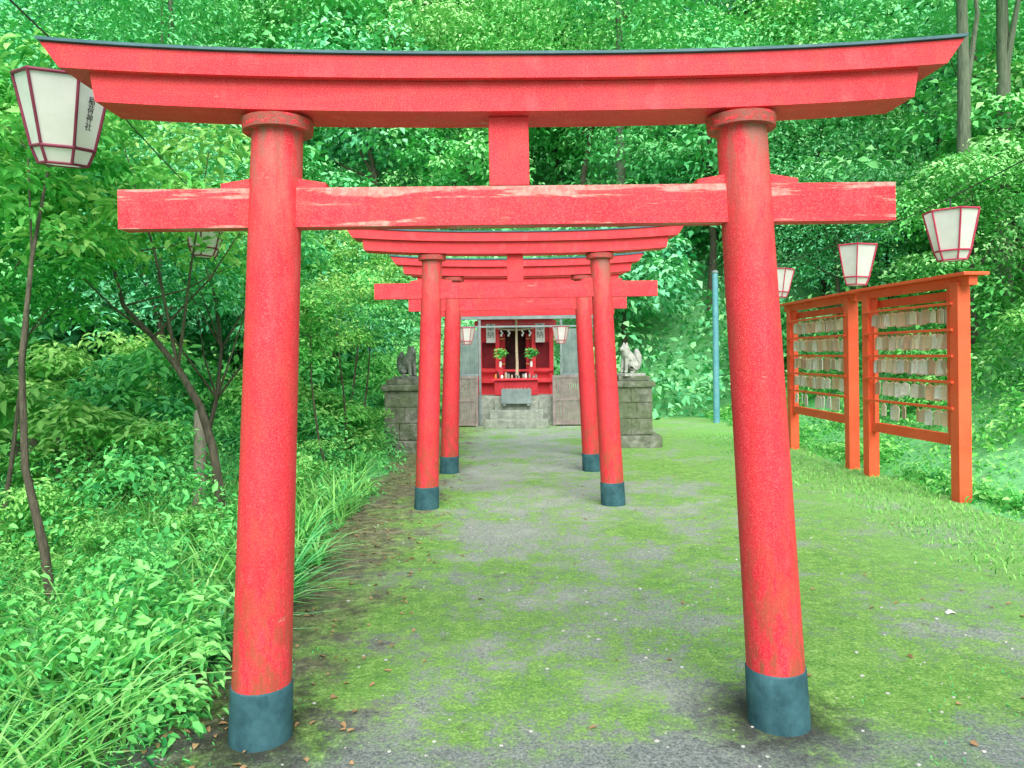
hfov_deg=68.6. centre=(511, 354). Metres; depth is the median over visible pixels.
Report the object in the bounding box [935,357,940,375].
votive plaque
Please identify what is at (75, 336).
tree
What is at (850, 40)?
tree
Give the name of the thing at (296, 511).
grass tuft
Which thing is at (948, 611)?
paper scrap
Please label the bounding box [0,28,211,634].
tree
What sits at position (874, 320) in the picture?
votive plaque
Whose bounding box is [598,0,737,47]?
tree
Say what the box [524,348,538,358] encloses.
evergreen sprig
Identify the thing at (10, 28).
tree
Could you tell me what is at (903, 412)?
votive plaque
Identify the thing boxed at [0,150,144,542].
tree
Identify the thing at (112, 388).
shrub
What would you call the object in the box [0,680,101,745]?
grass tuft
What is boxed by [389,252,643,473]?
torii gate
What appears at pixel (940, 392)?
votive plaque
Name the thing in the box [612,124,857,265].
tree
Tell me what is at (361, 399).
shrub
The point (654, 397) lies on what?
shrub
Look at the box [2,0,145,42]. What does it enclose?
tree
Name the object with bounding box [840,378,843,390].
votive plaque
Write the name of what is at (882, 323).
votive plaque
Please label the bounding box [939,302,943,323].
votive plaque
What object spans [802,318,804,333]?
votive plaque
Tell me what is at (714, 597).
grass sprigs
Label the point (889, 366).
votive plaque
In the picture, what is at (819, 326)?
votive plaque
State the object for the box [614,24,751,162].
tree
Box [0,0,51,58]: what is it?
tree
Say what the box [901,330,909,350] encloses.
votive plaque
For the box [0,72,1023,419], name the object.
undergrowth
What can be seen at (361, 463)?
grass tuft
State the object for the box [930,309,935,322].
votive plaque
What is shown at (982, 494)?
undergrowth
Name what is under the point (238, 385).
shrub
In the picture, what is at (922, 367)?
votive plaque
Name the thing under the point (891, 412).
votive plaque
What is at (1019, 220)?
tree
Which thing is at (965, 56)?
cedar tree
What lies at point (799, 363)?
votive plaque
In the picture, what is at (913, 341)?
votive plaque
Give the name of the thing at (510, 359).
doorway
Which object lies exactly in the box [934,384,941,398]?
votive plaque
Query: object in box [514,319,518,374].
bell rope
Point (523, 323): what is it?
hanging wire
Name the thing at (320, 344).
tree
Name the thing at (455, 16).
tree
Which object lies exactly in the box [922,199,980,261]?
paper lantern
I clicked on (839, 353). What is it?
shrub
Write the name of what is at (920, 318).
votive plaque
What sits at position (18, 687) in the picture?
grass tuft
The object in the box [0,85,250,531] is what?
tree
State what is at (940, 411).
votive plaque
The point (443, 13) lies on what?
tree
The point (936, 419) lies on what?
votive plaque
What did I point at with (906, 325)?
votive plaque
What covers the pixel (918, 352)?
shrub
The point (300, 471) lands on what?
shrub
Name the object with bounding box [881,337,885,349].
votive plaque
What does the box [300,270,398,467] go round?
tree
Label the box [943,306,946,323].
votive plaque
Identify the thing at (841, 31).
tree
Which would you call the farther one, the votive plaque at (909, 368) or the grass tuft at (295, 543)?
the votive plaque at (909, 368)
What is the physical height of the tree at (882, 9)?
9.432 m
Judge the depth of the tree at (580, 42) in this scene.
23.94 m
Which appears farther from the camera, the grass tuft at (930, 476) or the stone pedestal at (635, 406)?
the stone pedestal at (635, 406)
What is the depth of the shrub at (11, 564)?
4.29 m
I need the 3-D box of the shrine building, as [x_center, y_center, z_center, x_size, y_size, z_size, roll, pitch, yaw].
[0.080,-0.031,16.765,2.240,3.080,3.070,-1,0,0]
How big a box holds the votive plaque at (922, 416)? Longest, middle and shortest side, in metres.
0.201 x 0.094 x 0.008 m
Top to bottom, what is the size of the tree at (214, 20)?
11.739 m
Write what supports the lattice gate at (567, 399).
on the path
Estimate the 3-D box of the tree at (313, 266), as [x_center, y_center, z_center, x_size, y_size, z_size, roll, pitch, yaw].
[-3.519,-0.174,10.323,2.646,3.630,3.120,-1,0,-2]
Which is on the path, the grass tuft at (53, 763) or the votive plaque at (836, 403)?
the grass tuft at (53, 763)
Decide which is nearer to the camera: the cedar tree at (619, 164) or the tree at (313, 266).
the tree at (313, 266)
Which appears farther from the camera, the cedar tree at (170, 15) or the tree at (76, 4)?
the tree at (76, 4)
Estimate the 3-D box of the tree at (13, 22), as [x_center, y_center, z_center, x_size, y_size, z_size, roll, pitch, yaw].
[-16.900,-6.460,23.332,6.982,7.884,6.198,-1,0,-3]
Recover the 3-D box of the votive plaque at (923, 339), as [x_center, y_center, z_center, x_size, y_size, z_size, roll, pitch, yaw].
[4.352,-0.160,7.886,0.008,0.230,0.078,-2,3,-26]
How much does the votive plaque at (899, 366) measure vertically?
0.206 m
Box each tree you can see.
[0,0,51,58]
[0,0,247,388]
[0,6,216,150]
[0,15,59,84]
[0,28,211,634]
[0,77,161,288]
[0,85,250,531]
[0,122,355,416]
[0,124,44,191]
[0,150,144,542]
[0,208,246,376]
[0,220,70,351]
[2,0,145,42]
[2,68,221,176]
[3,0,79,35]
[11,0,326,137]
[30,0,125,25]
[39,179,334,481]
[50,0,262,45]
[90,0,241,145]
[115,12,242,124]
[137,121,363,278]
[146,230,334,407]
[154,259,400,379]
[163,230,360,362]
[181,123,338,181]
[203,0,428,129]
[222,0,432,183]
[275,11,466,186]
[298,282,367,486]
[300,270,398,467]
[302,161,414,279]
[306,243,419,371]
[310,0,567,50]
[314,230,414,405]
[334,268,419,448]
[342,0,494,50]
[358,0,556,176]
[363,128,535,230]
[408,0,735,227]
[458,0,603,49]
[464,0,611,50]
[465,20,591,50]
[471,126,615,184]
[528,226,703,372]
[540,0,657,184]
[551,0,734,36]
[553,0,911,318]
[585,0,754,49]
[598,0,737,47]
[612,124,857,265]
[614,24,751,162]
[661,0,820,44]
[700,75,952,295]
[713,146,950,352]
[729,0,840,45]
[769,20,936,239]
[773,0,1023,255]
[780,0,890,40]
[783,142,1021,311]
[800,32,902,147]
[808,0,993,150]
[843,0,1023,159]
[843,124,1023,353]
[879,68,1023,294]
[917,0,979,329]
[940,38,1023,136]
[993,0,1020,310]
[1016,175,1023,225]
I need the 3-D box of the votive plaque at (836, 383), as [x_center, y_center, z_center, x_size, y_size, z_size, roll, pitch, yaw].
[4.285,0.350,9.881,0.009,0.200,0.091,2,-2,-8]
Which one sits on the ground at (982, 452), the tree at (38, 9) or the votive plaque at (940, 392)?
the tree at (38, 9)
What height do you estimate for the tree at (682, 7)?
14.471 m
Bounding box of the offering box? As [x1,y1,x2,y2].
[501,388,530,405]
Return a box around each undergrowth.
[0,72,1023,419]
[0,191,1023,466]
[0,380,409,767]
[0,521,235,767]
[699,237,1023,520]
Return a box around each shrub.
[0,331,188,468]
[0,334,101,460]
[0,360,74,473]
[0,399,191,521]
[0,477,108,582]
[0,542,29,615]
[30,340,231,480]
[52,516,159,587]
[85,538,182,624]
[159,507,235,566]
[204,369,338,438]
[212,400,355,475]
[296,454,323,512]
[297,386,381,464]
[297,439,348,488]
[298,323,381,409]
[313,343,386,398]
[313,386,384,448]
[326,403,393,457]
[327,352,418,431]
[372,371,442,422]
[373,339,443,404]
[556,353,629,404]
[627,372,659,410]
[719,308,811,376]
[798,327,883,379]
[882,349,977,404]
[990,308,1023,375]
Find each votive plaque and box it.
[796,339,798,351]
[797,322,801,334]
[797,358,800,367]
[801,339,804,349]
[801,372,804,385]
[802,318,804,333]
[804,393,807,405]
[807,322,810,332]
[807,376,809,386]
[812,377,815,388]
[813,354,816,369]
[815,321,820,332]
[815,391,818,407]
[816,357,819,370]
[817,319,820,330]
[818,339,824,351]
[818,392,821,406]
[821,378,824,388]
[821,392,824,407]
[823,339,826,349]
[825,376,829,388]
[826,357,829,370]
[826,393,829,407]
[827,318,831,330]
[832,357,835,369]
[832,398,834,409]
[834,339,837,350]
[834,393,838,410]
[835,378,838,388]
[837,318,841,329]
[838,357,842,370]
[840,337,842,351]
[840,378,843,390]
[841,357,843,369]
[871,313,876,325]
[874,357,880,372]
[875,380,880,394]
[876,309,878,328]
[876,336,881,349]
[878,357,883,371]
[881,308,886,328]
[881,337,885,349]
[881,354,886,371]
[881,403,885,415]
[882,380,888,394]
[884,313,888,326]
[885,334,888,348]
[887,354,892,372]
[888,381,894,395]
[889,334,895,350]
[890,404,894,419]
[891,311,896,325]
[893,357,901,373]
[893,400,899,420]
[895,334,900,348]
[895,383,902,397]
[896,306,903,326]
[896,359,902,372]
[898,334,903,348]
[899,306,903,326]
[900,382,909,395]
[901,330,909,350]
[902,406,905,418]
[903,310,906,325]
[903,330,910,348]
[904,357,908,371]
[905,306,911,326]
[907,309,912,324]
[907,357,911,374]
[909,309,916,324]
[910,333,915,349]
[910,378,917,397]
[911,354,918,373]
[912,333,918,349]
[913,310,919,324]
[915,329,920,348]
[916,403,919,421]
[918,378,923,397]
[919,310,925,325]
[919,335,923,350]
[919,353,925,373]
[919,409,925,421]
[922,309,926,323]
[922,332,929,350]
[924,353,928,374]
[924,409,932,424]
[925,307,930,322]
[925,335,930,348]
[925,384,932,399]
[927,353,932,374]
[928,354,934,373]
[929,332,933,348]
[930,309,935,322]
[932,332,936,348]
[932,379,940,401]
[933,408,939,425]
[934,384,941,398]
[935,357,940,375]
[936,309,939,322]
[936,405,942,424]
[937,332,944,349]
[937,353,942,374]
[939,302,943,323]
[939,383,943,399]
[941,327,946,348]
[941,357,946,375]
[941,379,946,400]
[942,406,947,426]
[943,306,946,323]
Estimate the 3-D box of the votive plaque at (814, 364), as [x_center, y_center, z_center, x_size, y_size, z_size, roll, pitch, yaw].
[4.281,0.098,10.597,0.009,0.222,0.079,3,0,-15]
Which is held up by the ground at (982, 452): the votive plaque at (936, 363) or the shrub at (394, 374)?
the shrub at (394, 374)
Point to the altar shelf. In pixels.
(531, 383)
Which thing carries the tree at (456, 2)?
on the ground at (982, 452)
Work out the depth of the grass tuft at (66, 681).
3.10 m
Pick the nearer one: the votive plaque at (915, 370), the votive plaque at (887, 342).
the votive plaque at (915, 370)
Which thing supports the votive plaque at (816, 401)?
hanging from the votive plaque rack at (849, 417)
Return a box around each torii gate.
[34,33,968,752]
[347,226,682,510]
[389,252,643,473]
[411,273,623,455]
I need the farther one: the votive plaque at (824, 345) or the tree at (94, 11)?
the tree at (94, 11)
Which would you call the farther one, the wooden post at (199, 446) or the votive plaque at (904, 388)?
the votive plaque at (904, 388)
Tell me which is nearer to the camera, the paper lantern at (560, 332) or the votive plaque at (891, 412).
the votive plaque at (891, 412)
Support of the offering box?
on the shrine building
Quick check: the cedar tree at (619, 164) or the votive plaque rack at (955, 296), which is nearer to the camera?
the votive plaque rack at (955, 296)
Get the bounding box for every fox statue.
[393,346,418,378]
[617,343,645,375]
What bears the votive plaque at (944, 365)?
hanging from the votive plaque rack at (955, 296)
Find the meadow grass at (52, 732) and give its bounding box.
[0,459,398,767]
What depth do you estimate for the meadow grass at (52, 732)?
3.66 m
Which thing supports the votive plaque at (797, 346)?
hanging from the votive plaque rack at (849, 417)
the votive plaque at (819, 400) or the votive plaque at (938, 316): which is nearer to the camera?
the votive plaque at (938, 316)
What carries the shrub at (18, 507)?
on the ground at (982, 452)
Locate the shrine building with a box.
[474,319,555,428]
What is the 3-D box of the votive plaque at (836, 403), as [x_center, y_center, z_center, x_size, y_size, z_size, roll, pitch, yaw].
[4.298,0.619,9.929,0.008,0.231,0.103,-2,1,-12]
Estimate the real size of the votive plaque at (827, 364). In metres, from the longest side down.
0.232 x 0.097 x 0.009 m
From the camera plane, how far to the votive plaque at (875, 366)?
8.82 m
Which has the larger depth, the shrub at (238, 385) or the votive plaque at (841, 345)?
the shrub at (238, 385)
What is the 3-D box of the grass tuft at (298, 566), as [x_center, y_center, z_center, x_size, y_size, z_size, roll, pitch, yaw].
[-1.602,1.331,4.955,0.988,0.393,1.161,-1,0,-44]
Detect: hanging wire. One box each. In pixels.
[9,0,189,186]
[410,318,614,323]
[709,160,1023,264]
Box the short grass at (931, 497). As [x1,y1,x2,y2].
[686,393,1023,591]
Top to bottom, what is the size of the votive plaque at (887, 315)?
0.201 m
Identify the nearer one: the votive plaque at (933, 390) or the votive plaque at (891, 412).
the votive plaque at (933, 390)
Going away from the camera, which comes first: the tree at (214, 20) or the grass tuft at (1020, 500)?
the grass tuft at (1020, 500)
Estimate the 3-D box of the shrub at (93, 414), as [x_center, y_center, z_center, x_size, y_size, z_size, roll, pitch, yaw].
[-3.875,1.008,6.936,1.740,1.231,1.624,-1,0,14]
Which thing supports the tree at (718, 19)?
on the ground at (982, 452)
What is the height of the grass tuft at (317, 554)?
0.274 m
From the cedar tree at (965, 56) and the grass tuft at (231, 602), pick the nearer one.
the grass tuft at (231, 602)
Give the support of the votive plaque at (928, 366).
hanging from the votive plaque rack at (955, 296)
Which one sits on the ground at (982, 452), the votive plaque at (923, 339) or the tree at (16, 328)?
the tree at (16, 328)
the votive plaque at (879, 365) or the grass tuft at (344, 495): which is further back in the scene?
the votive plaque at (879, 365)
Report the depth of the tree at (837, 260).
17.12 m
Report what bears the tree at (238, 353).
on the ground at (982, 452)
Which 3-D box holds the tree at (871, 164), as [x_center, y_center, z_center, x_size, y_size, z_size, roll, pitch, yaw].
[9.535,-2.747,18.513,5.451,4.854,6.118,-1,0,12]
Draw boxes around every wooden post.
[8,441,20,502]
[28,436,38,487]
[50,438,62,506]
[192,410,205,527]
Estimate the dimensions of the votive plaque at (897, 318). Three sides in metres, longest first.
0.230 x 0.093 x 0.009 m
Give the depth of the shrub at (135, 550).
4.32 m
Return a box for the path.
[45,417,1023,767]
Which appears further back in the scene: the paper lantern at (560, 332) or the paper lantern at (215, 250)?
the paper lantern at (560, 332)
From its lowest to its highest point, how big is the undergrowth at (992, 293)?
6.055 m
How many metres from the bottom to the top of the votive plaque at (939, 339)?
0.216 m
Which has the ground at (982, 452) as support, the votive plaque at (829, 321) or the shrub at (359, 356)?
the shrub at (359, 356)
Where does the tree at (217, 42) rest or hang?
on the ground at (982, 452)
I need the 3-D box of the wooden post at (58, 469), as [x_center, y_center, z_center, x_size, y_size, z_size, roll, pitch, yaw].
[-4.370,1.226,7.189,0.117,0.851,0.115,2,2,0]
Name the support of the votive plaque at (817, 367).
hanging from the votive plaque rack at (849, 417)
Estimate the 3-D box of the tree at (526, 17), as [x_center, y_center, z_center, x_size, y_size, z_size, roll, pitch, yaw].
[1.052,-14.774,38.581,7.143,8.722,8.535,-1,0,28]
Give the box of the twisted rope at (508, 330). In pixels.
[497,328,533,335]
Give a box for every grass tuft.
[0,607,229,684]
[0,613,186,723]
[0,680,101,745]
[0,686,187,767]
[1,613,113,714]
[128,590,342,665]
[148,566,351,630]
[157,519,345,565]
[179,540,363,587]
[186,514,369,585]
[189,559,355,603]
[222,503,366,558]
[229,485,368,535]
[230,557,371,599]
[295,524,364,565]
[310,476,395,514]
[315,459,384,490]
[332,447,382,475]
[342,438,405,462]
[908,463,950,481]
[961,478,1023,510]
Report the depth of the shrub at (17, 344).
10.49 m
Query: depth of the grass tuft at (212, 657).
3.71 m
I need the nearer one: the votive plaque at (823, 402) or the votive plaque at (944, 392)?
the votive plaque at (944, 392)
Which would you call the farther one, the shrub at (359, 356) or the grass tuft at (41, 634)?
the shrub at (359, 356)
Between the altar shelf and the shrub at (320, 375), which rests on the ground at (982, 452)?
the shrub at (320, 375)
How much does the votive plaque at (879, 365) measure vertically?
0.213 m
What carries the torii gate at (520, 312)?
on the path
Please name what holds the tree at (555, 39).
on the ground at (982, 452)
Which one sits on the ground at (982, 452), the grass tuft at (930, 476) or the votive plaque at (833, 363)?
the grass tuft at (930, 476)
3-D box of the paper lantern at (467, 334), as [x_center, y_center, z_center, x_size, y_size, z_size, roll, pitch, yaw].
[-0.885,-0.408,14.600,0.340,0.405,0.298,-1,0,-6]
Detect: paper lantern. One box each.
[10,65,105,168]
[187,231,223,258]
[461,324,474,344]
[552,323,568,342]
[777,263,794,297]
[838,237,877,285]
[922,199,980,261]
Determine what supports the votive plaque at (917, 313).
hanging from the votive plaque rack at (955, 296)
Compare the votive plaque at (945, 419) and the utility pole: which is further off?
the utility pole
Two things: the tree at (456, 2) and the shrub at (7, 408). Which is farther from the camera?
the tree at (456, 2)
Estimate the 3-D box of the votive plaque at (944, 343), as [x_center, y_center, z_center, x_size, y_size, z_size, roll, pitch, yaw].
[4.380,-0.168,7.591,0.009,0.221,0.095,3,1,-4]
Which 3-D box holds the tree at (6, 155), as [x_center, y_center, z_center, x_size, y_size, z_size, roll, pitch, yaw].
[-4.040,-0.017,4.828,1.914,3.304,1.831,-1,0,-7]
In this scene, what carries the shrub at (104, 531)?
on the ground at (982, 452)
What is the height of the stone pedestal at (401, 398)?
1.149 m
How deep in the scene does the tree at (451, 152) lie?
23.80 m
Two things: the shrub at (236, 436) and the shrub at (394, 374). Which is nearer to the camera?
the shrub at (236, 436)
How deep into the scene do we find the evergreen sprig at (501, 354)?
16.05 m
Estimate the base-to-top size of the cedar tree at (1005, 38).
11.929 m
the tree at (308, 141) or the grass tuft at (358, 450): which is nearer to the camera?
the grass tuft at (358, 450)
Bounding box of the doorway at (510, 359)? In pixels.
[499,327,530,377]
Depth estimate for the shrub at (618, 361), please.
18.41 m
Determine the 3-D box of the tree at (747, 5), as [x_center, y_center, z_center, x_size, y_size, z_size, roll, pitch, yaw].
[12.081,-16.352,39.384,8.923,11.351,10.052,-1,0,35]
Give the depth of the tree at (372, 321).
11.22 m
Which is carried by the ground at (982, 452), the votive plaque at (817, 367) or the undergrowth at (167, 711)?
the undergrowth at (167, 711)
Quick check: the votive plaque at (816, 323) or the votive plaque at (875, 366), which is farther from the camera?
the votive plaque at (816, 323)
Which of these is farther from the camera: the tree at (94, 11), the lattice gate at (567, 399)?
the tree at (94, 11)
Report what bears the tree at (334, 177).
on the ground at (982, 452)
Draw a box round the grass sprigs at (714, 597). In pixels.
[122,451,1023,767]
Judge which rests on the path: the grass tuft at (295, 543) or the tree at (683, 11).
the grass tuft at (295, 543)
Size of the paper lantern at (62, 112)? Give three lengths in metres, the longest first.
0.471 x 0.395 x 0.346 m
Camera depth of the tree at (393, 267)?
12.80 m
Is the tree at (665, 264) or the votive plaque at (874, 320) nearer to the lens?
the votive plaque at (874, 320)
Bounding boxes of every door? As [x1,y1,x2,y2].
[499,334,504,377]
[526,334,531,377]
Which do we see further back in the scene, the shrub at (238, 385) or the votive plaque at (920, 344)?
the shrub at (238, 385)
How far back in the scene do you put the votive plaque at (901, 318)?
8.31 m
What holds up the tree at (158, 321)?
on the ground at (982, 452)
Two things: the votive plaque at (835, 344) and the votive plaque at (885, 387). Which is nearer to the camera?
the votive plaque at (885, 387)
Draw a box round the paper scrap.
[945,609,956,613]
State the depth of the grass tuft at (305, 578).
4.42 m
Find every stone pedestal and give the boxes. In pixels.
[377,379,418,453]
[617,376,662,447]
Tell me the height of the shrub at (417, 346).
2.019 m
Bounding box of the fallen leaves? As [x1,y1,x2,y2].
[123,462,1023,767]
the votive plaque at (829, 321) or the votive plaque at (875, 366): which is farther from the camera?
the votive plaque at (829, 321)
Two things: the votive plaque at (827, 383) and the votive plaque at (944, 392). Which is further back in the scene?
the votive plaque at (827, 383)
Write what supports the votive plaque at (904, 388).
hanging from the votive plaque rack at (955, 296)
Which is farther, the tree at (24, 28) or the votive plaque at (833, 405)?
the tree at (24, 28)
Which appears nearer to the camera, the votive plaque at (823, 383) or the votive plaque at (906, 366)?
the votive plaque at (906, 366)
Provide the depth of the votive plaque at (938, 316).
7.68 m
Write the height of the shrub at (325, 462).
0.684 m
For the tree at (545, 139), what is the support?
on the ground at (982, 452)
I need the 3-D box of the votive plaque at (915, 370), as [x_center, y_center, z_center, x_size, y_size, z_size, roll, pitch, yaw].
[4.335,0.092,8.057,0.008,0.217,0.102,4,-2,-18]
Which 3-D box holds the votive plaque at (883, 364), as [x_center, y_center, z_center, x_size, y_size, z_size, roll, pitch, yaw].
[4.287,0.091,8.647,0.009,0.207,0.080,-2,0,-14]
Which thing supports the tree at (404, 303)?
on the ground at (982, 452)
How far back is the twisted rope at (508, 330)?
16.38 m
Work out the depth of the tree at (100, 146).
6.68 m
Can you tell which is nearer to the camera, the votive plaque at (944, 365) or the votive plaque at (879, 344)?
the votive plaque at (944, 365)
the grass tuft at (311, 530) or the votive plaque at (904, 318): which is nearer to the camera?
the grass tuft at (311, 530)
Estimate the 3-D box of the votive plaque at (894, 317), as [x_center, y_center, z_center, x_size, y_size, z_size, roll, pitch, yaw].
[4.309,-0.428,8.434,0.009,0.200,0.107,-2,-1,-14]
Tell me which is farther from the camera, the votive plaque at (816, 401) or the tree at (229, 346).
the tree at (229, 346)
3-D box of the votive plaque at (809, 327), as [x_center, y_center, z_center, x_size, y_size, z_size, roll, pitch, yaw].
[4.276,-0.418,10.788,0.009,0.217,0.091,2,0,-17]
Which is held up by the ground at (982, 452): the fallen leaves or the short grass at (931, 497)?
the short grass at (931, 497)
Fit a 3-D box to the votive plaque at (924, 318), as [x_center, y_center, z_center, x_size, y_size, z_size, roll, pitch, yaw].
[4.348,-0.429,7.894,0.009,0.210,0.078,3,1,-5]
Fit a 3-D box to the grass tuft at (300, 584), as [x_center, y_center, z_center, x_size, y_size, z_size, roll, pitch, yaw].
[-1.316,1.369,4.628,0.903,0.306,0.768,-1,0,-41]
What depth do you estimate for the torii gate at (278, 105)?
2.92 m
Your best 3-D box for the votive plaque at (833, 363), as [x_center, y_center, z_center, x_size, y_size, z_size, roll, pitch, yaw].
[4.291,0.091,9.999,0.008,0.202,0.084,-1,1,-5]
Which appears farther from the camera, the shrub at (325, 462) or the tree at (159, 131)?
the tree at (159, 131)
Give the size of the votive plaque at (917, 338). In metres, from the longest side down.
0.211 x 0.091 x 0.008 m
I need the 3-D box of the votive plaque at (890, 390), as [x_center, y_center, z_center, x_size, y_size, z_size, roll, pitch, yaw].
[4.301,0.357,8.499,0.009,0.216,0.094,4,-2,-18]
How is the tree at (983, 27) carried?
on the ground at (982, 452)
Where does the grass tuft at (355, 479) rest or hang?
on the path
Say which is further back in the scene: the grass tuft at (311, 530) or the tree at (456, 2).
the tree at (456, 2)
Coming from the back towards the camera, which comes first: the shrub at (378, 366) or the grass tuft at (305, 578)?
the shrub at (378, 366)
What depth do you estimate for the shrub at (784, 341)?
18.15 m
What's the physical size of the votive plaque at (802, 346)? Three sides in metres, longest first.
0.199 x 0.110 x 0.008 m
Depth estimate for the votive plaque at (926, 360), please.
7.88 m
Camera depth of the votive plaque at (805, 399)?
10.98 m
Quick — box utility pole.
[711,270,719,422]
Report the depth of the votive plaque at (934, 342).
7.74 m
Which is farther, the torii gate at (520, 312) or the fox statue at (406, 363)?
the fox statue at (406, 363)
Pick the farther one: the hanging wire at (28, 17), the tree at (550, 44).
the tree at (550, 44)
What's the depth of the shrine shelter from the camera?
15.83 m
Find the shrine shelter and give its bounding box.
[459,315,592,426]
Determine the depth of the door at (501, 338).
16.70 m
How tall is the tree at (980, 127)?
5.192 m
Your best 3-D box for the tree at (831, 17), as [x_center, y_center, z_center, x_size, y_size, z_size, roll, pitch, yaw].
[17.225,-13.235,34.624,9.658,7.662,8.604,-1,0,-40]
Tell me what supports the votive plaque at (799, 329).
hanging from the votive plaque rack at (849, 417)
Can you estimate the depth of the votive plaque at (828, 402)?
10.20 m
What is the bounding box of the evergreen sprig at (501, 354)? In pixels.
[494,348,508,358]
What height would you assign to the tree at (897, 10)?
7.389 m
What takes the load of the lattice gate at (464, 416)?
on the path
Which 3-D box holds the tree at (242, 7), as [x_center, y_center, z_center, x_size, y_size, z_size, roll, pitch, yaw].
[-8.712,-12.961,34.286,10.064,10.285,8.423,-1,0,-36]
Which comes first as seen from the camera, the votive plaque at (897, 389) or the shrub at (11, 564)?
the shrub at (11, 564)
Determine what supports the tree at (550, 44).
on the ground at (982, 452)
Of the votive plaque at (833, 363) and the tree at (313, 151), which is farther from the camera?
the tree at (313, 151)
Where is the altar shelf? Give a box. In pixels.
[493,367,538,394]
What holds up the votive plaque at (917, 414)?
hanging from the votive plaque rack at (955, 296)
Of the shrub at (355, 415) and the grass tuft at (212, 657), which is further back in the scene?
the shrub at (355, 415)
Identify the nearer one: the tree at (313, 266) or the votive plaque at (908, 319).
the votive plaque at (908, 319)
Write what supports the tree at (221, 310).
on the ground at (982, 452)
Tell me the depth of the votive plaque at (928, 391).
7.83 m
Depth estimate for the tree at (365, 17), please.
27.27 m
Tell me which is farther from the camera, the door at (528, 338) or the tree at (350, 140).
the tree at (350, 140)
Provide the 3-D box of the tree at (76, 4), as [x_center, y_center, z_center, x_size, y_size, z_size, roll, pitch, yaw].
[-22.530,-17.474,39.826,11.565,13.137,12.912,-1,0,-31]
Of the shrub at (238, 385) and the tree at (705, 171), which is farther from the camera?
the tree at (705, 171)
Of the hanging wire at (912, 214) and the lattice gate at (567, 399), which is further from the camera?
the lattice gate at (567, 399)
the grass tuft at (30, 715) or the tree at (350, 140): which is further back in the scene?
the tree at (350, 140)
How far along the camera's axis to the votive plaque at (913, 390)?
8.08 m
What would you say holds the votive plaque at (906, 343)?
hanging from the votive plaque rack at (955, 296)
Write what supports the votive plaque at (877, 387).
hanging from the votive plaque rack at (955, 296)
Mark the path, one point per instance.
(483, 679)
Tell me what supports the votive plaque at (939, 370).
hanging from the votive plaque rack at (955, 296)
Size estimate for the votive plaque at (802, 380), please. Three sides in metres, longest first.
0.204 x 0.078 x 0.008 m
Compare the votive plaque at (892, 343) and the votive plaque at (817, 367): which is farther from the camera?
the votive plaque at (817, 367)
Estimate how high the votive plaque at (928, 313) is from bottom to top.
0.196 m
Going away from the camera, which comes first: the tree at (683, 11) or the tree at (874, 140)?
the tree at (874, 140)
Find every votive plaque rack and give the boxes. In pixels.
[780,291,861,468]
[848,271,989,502]
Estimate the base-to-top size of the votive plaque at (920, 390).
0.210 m
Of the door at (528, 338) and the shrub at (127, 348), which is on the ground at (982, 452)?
the shrub at (127, 348)
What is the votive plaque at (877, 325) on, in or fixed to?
hanging from the votive plaque rack at (955, 296)
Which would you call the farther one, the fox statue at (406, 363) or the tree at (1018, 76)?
the tree at (1018, 76)
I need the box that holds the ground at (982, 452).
[0,86,1023,767]
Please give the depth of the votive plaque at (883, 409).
8.67 m
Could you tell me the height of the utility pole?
3.460 m
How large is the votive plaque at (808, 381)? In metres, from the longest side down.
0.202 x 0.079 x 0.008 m
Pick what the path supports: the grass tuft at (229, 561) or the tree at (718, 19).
the grass tuft at (229, 561)
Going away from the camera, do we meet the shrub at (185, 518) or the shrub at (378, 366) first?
the shrub at (185, 518)
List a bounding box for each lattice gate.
[459,376,477,426]
[552,375,580,425]
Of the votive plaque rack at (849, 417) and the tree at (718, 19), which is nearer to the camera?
the votive plaque rack at (849, 417)
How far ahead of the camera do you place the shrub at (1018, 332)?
9.92 m
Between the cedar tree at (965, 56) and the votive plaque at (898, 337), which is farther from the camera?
the cedar tree at (965, 56)
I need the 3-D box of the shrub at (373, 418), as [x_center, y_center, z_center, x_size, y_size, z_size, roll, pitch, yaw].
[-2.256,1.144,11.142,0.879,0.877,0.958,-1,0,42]
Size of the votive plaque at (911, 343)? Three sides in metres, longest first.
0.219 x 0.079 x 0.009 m
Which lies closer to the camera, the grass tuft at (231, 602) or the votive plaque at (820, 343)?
the grass tuft at (231, 602)
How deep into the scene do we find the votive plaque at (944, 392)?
7.60 m
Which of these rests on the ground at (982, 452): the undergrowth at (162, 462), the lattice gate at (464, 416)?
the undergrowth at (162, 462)
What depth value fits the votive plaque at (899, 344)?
8.31 m
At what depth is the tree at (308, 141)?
24.77 m
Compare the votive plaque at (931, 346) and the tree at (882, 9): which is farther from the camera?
the tree at (882, 9)
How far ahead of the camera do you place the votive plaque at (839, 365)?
9.80 m
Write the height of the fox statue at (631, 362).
0.543 m
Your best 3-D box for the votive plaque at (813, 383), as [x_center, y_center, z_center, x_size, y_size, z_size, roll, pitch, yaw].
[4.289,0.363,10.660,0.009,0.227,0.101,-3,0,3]

